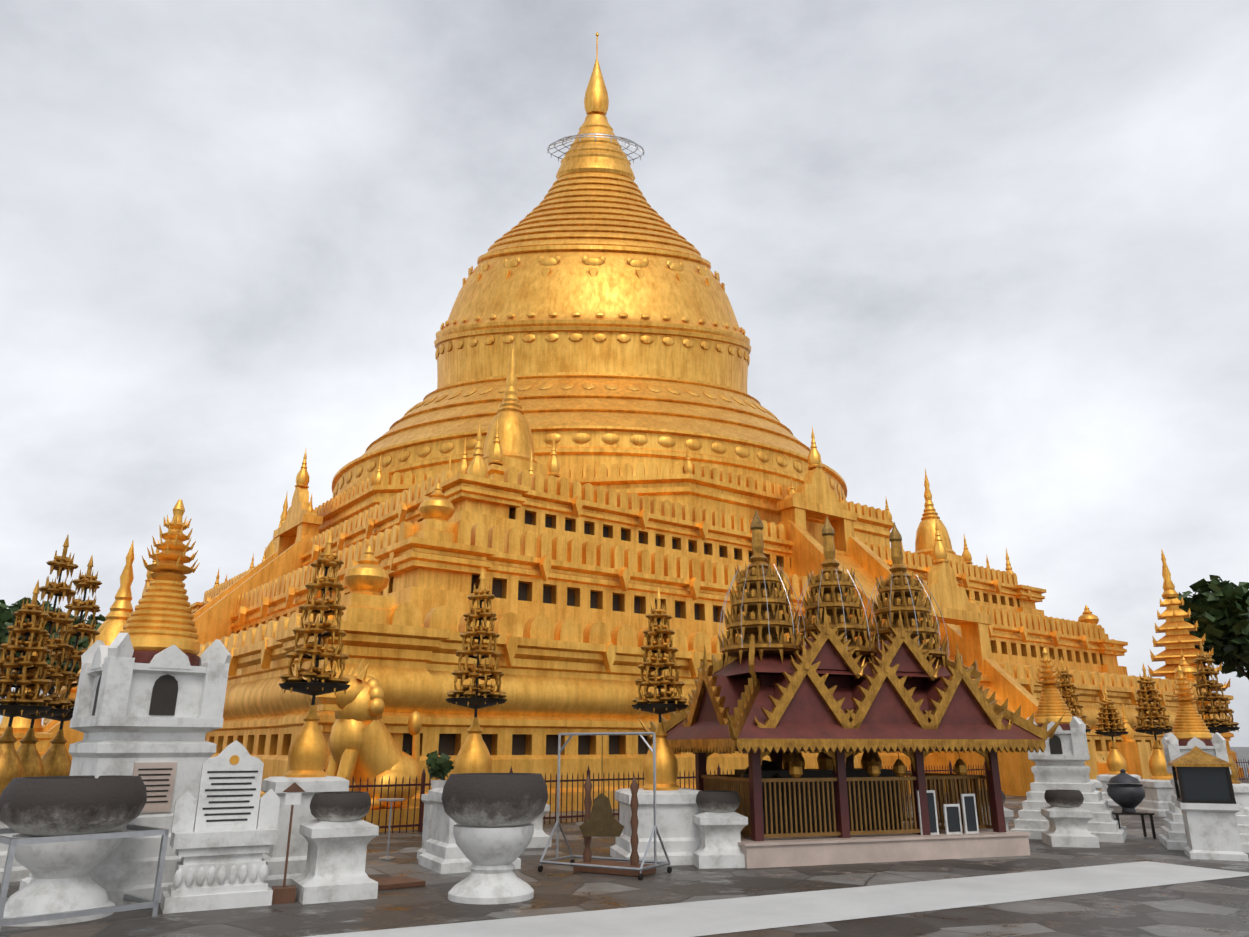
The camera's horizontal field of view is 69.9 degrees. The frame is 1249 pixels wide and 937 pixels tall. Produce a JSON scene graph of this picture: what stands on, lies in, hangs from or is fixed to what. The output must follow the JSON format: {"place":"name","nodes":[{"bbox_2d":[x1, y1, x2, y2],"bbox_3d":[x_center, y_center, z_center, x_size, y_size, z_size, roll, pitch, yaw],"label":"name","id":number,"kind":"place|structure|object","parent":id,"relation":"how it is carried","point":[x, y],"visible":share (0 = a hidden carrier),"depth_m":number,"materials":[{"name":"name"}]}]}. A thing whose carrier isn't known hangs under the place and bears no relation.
{"place":"outdoors","nodes":[
{"label":"outdoors","id":0,"kind":"place"},
{"bbox_2d":[0,747,1248,936],"bbox_3d":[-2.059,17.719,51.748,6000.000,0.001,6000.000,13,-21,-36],"label":"ground","id":1,"kind":"structure","parent":0,"point":[1214,908],"depth_m":9.40,"materials":[{"name":"grey stone"}]},
{"bbox_2d":[0,579,52,882],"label":"padetha","id":2,"kind":"object","parent":1,"relation":"on","point":[11,767],"visible":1,"depth_m":11.53,"materials":[{"name":"white paint"}]},
{"bbox_2d":[0,652,53,757],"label":"gold stupa","id":3,"kind":"object","parent":1,"relation":"on","point":[21,726],"visible":0.15,"depth_m":31.64,"materials":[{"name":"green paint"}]},
{"bbox_2d":[0,597,87,698],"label":"tree","id":4,"kind":"object","parent":1,"relation":"on","point":[4,606],"depth_m":78.21,"materials":[{"name":"green plant"}]},
{"bbox_2d":[10,535,78,776],"bbox_3d":[-8.239,3.143,12.564,1.040,4.572,1.040,-9,-20,28],"label":"padetha","id":5,"kind":"object","parent":1,"relation":"on","point":[30,758],"visible":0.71,"depth_m":12.68,"materials":[{"name":"white paint"}]},
{"bbox_2d":[0,608,105,697],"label":"tree","id":6,"kind":"object","parent":1,"relation":"on","point":[6,621],"visible":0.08,"depth_m":68.93,"materials":[{"name":"green plant"}]},
{"bbox_2d":[3,830,122,926],"bbox_3d":[-5.460,3.941,8.678,1.000,0.740,1.000,-15,-23,40],"label":"bowl pedestal","id":7,"kind":"object","parent":1,"relation":"on","point":[61,880],"visible":0.79,"depth_m":8.40,"materials":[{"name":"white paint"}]},
{"bbox_2d":[0,775,146,836],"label":"bowl","id":8,"kind":"object","parent":7,"relation":"on","point":[43,806],"visible":0.94,"depth_m":8.42,"materials":[{"name":"stone"}]},
{"bbox_2d":[41,556,101,775],"bbox_3d":[-8.460,3.499,13.547,1.040,4.475,1.040,1,-17,-5],"label":"padetha","id":9,"kind":"object","parent":1,"relation":"on","point":[56,760],"visible":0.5,"depth_m":13.62,"materials":[{"name":"white paint"}]},
{"bbox_2d":[0,824,168,929],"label":"metal railing","id":10,"kind":"object","parent":1,"relation":"on","point":[140,901],"visible":0.69,"depth_m":8.31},
{"bbox_2d":[43,541,133,724],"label":"gold stupa","id":11,"kind":"object","parent":1,"relation":"on","point":[117,616],"visible":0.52,"depth_m":49.79,"materials":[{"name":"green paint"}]},
{"bbox_2d":[19,499,231,905],"bbox_3d":[-5.513,2.528,10.433,1.624,4.480,1.624,15,-23,-40],"label":"white stupa","id":12,"kind":"object","parent":1,"relation":"on","point":[150,699],"visible":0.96,"depth_m":9.96,"materials":[{"name":"paint"}]},
{"bbox_2d":[160,740,279,913],"bbox_3d":[-4.182,3.702,9.389,1.020,1.620,0.500,9,-20,-28],"label":"stele","id":13,"kind":"object","parent":1,"relation":"on","point":[226,842],"visible":1,"depth_m":9.21,"materials":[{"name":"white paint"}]},
{"bbox_2d":[272,782,304,903],"bbox_3d":[-3.591,3.983,9.563,0.240,1.185,0.240,6,-18,-19],"label":"sign post","id":14,"kind":"object","parent":1,"relation":"on","point":[284,893],"visible":0.94,"depth_m":9.49,"materials":[{"name":"brown wood"}]},
{"bbox_2d":[261,529,350,888],"bbox_3d":[-3.914,2.867,11.266,0.970,4.329,0.970,10,-20,-30],"label":"padetha","id":15,"kind":"object","parent":1,"relation":"on","point":[307,756],"visible":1,"depth_m":11.00,"materials":[{"name":"gold paint"}]},
{"bbox_2d":[291,819,378,904],"bbox_3d":[-3.172,4.280,9.833,0.767,0.780,0.767,9,-20,-28],"label":"bowl pedestal","id":16,"kind":"object","parent":1,"relation":"on","point":[334,871],"visible":0.94,"depth_m":9.58,"materials":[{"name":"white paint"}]},
{"bbox_2d":[310,791,370,820],"bbox_3d":[-3.172,3.786,9.986,0.660,0.314,0.660,9,-20,-28],"label":"bowl","id":17,"kind":"object","parent":16,"relation":"on","point":[341,806],"visible":0.81,"depth_m":9.75,"materials":[{"name":"stone"}]},
{"bbox_2d":[311,658,423,831],"bbox_3d":[-5.204,5.519,18.053,2.423,3.294,1.475,13,-21,-36],"label":"guardian lion statue","id":18,"kind":"object","parent":1,"relation":"on","point":[364,746],"visible":0.58,"depth_m":17.65,"materials":[{"name":"gold metal"}]},
{"bbox_2d":[378,798,404,859],"bbox_3d":[-3.436,5.264,13.069,0.400,0.820,0.400,13,-21,-36],"label":"metal stand","id":19,"kind":"object","parent":1,"relation":"on","point":[387,856],"visible":1,"depth_m":13.03,"materials":[{"name":"grey metal"}]},
{"bbox_2d":[373,876,425,889],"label":"stone slab","id":20,"kind":"structure","parent":1,"relation":"on","point":[395,882],"depth_m":10.38,"materials":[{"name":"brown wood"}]},
{"bbox_2d":[417,750,453,858],"bbox_3d":[-2.768,4.934,13.163,0.460,1.508,0.431,9,-20,-28],"label":"plant pot","id":21,"kind":"object","parent":1,"relation":"on","point":[441,766],"visible":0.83,"depth_m":13.20,"materials":[{"name":"white paint"}]},
{"bbox_2d":[418,567,520,873],"bbox_3d":[-2.118,3.429,12.747,1.090,4.134,1.090,9,-19,-26],"label":"padetha","id":22,"kind":"object","parent":1,"relation":"on","point":[443,853],"visible":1,"depth_m":12.53,"materials":[{"name":"gold paint"}]},
{"bbox_2d":[448,823,533,904],"bbox_3d":[-1.441,4.285,9.768,0.920,0.730,0.920,13,-21,-36],"label":"bowl pedestal","id":23,"kind":"object","parent":1,"relation":"on","point":[491,854],"visible":0.96,"depth_m":9.49,"materials":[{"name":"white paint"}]},
{"bbox_2d":[441,773,547,826],"bbox_3d":[-1.441,3.697,9.950,1.180,0.560,1.180,13,-21,-36],"label":"stone bowl","id":24,"kind":"object","parent":23,"relation":"on","point":[493,799],"visible":0.85,"depth_m":9.52,"materials":[{"name":"stone"}]},
{"bbox_2d":[526,804,551,847],"bbox_3d":[-1.653,5.852,14.748,0.712,0.695,0.712,8,-19,-23],"label":"bowl pedestal","id":25,"kind":"object","parent":1,"relation":"on","point":[540,838],"visible":0.19,"depth_m":14.51,"materials":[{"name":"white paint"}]},
{"bbox_2d":[538,732,671,879],"bbox_3d":[-0.258,4.396,11.821,1.540,1.737,0.826,-10,-20,29],"label":"bell frame","id":26,"kind":"object","parent":1,"relation":"on","point":[600,820],"visible":1,"depth_m":11.72,"materials":[{"name":"grey metal"}]},
{"bbox_2d":[42,343,1244,811],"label":"stupa terraces","id":27,"kind":"object","parent":1,"relation":"on","point":[578,569],"visible":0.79,"depth_m":30.59,"materials":[{"name":"gold metal"}]},
{"bbox_2d":[332,32,846,499],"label":"stupa dome","id":28,"kind":"structure","parent":27,"relation":"on","point":[592,289],"depth_m":49.90,"materials":[{"name":"gold metal"}]},
{"bbox_2d":[547,133,643,162],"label":"scaffold ring","id":29,"kind":"object","parent":28,"relation":"attached to","point":[595,136],"visible":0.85,"depth_m":62.92,"materials":[{"name":"grey metal"}]},
{"bbox_2d":[610,587,701,865],"bbox_3d":[0.534,3.739,13.445,1.290,3.957,1.290,3,-18,-10],"label":"padetha","id":30,"kind":"object","parent":1,"relation":"on","point":[677,808],"visible":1,"depth_m":13.00,"materials":[{"name":"gold paint"}]},
{"bbox_2d":[692,811,747,868],"bbox_3d":[1.314,5.130,12.417,0.730,0.690,0.730,2,-17,-7],"label":"bowl pedestal","id":31,"kind":"object","parent":1,"relation":"on","point":[720,839],"visible":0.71,"depth_m":12.17,"materials":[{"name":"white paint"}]},
{"bbox_2d":[696,790,739,812],"bbox_3d":[1.314,4.689,12.555,0.620,0.294,0.620,2,-17,-7],"label":"pedestal bowl","id":32,"kind":"object","parent":31,"relation":"on","point":[720,801],"visible":0.96,"depth_m":12.33,"materials":[{"name":"stone"}]},
{"bbox_2d":[261,758,1248,833],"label":"fence","id":33,"kind":"object","parent":1,"relation":"on","point":[423,784],"visible":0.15,"depth_m":19.08,"materials":[{"name":"metal"}]},
{"bbox_2d":[305,861,1248,936],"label":"walkway","id":34,"kind":"structure","parent":1,"relation":"on","point":[702,918],"depth_m":9.08,"materials":[{"name":"white stone"}]},
{"bbox_2d":[638,510,1064,868],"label":"pavilion","id":35,"kind":"structure","parent":1,"relation":"on","point":[835,693],"depth_m":13.49,"materials":[{"name":"wood"}]},
{"bbox_2d":[982,806,1013,829],"bbox_3d":[6.084,5.926,14.848,0.675,0.614,0.675,-3,-17,8],"label":"bowl pedestal","id":36,"kind":"object","parent":1,"relation":"on","point":[1008,814],"visible":0.17,"depth_m":14.61,"materials":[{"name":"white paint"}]},
{"bbox_2d":[980,790,1005,805],"bbox_3d":[6.084,5.534,14.970,0.560,0.266,0.560,-3,-17,8],"label":"stone bowl","id":37,"kind":"object","parent":36,"relation":"on","point":[1003,797],"visible":0.23,"depth_m":14.78,"materials":[{"name":"stone"}]},
{"bbox_2d":[1010,648,1126,842],"bbox_3d":[8.095,5.067,16.737,1.774,3.376,1.774,-10,-20,28],"label":"white stupa","id":38,"kind":"object","parent":1,"relation":"on","point":[1062,758],"visible":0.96,"depth_m":16.20,"materials":[{"name":"paint"}]},
{"bbox_2d":[1041,806,1099,847],"bbox_3d":[7.371,5.938,14.865,0.712,0.600,0.712,-4,-18,12],"label":"bowl pedestal","id":39,"kind":"object","parent":1,"relation":"on","point":[1067,827],"visible":0.98,"depth_m":14.61,"materials":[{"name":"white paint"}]},
{"bbox_2d":[1044,789,1083,806],"bbox_3d":[7.371,5.544,14.987,0.600,0.285,0.600,-4,-18,12],"label":"stone bowl","id":40,"kind":"object","parent":39,"relation":"on","point":[1062,798],"visible":0.81,"depth_m":14.78,"materials":[{"name":"stone"}]},
{"bbox_2d":[1055,658,1101,790],"bbox_3d":[10.843,6.429,21.660,1.040,3.697,1.040,-7,-19,23],"label":"padetha","id":41,"kind":"object","parent":1,"relation":"on","point":[1066,685],"visible":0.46,"depth_m":21.77,"materials":[{"name":"white paint"}]},
{"bbox_2d":[1095,686,1140,805],"bbox_3d":[13.928,7.855,25.463,1.040,3.231,1.040,-14,-22,39],"label":"padetha","id":42,"kind":"object","parent":1,"relation":"on","point":[1108,714],"visible":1,"depth_m":25.31,"materials":[{"name":"white paint"}]},
{"bbox_2d":[1107,769,1155,838],"bbox_3d":[9.118,6.055,16.200,0.660,1.170,0.610,-3,-18,10],"label":"incense urn","id":43,"kind":"object","parent":1,"relation":"on","point":[1128,796],"visible":0.98,"depth_m":16.07,"materials":[{"name":"metal"}]},
{"bbox_2d":[1134,664,1173,816],"bbox_3d":[12.893,6.521,21.707,1.040,3.549,1.040,0,-17,1],"label":"padetha","id":44,"kind":"object","parent":1,"relation":"on","point":[1157,786],"visible":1,"depth_m":21.49,"materials":[{"name":"white paint"}]},
{"bbox_2d":[1148,550,1229,749],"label":"pyatthat tower","id":45,"kind":"structure","parent":1,"relation":"on","point":[1178,641],"depth_m":51.77,"materials":[{"name":"gold metal"}]},
{"bbox_2d":[1158,665,1248,852],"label":"white stupa","id":46,"kind":"object","parent":1,"relation":"on","point":[1190,730],"visible":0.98,"depth_m":14.69,"materials":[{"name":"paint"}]},
{"bbox_2d":[1168,746,1248,860],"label":"sign board","id":47,"kind":"object","parent":1,"relation":"on","point":[1207,804],"visible":1,"depth_m":13.07,"materials":[{"name":"white paint"}]},
{"bbox_2d":[1178,575,1248,664],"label":"tree","id":48,"kind":"object","parent":1,"relation":"on","point":[1219,610],"visible":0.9,"depth_m":55.85,"materials":[{"name":"green plant"}]},
{"bbox_2d":[1193,641,1248,815],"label":"padetha","id":49,"kind":"object","parent":1,"relation":"on","point":[1241,791],"visible":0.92,"depth_m":19.49,"materials":[{"name":"white paint"}]},
{"bbox_2d":[1194,643,1248,679],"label":"tree","id":50,"kind":"object","parent":1,"relation":"on","point":[1231,663],"visible":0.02,"depth_m":63.30,"materials":[{"name":"green plant"}]},
{"bbox_2d":[0,0,1248,746],"label":"sky","id":51,"kind":"structure","parent":0,"point":[998,250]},
{"bbox_2d":[854,755,857,767],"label":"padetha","id":52,"kind":"object","parent":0,"point":[855,762],"visible":0.02,"depth_m":19.34,"materials":[{"name":"metal"}]}
]}

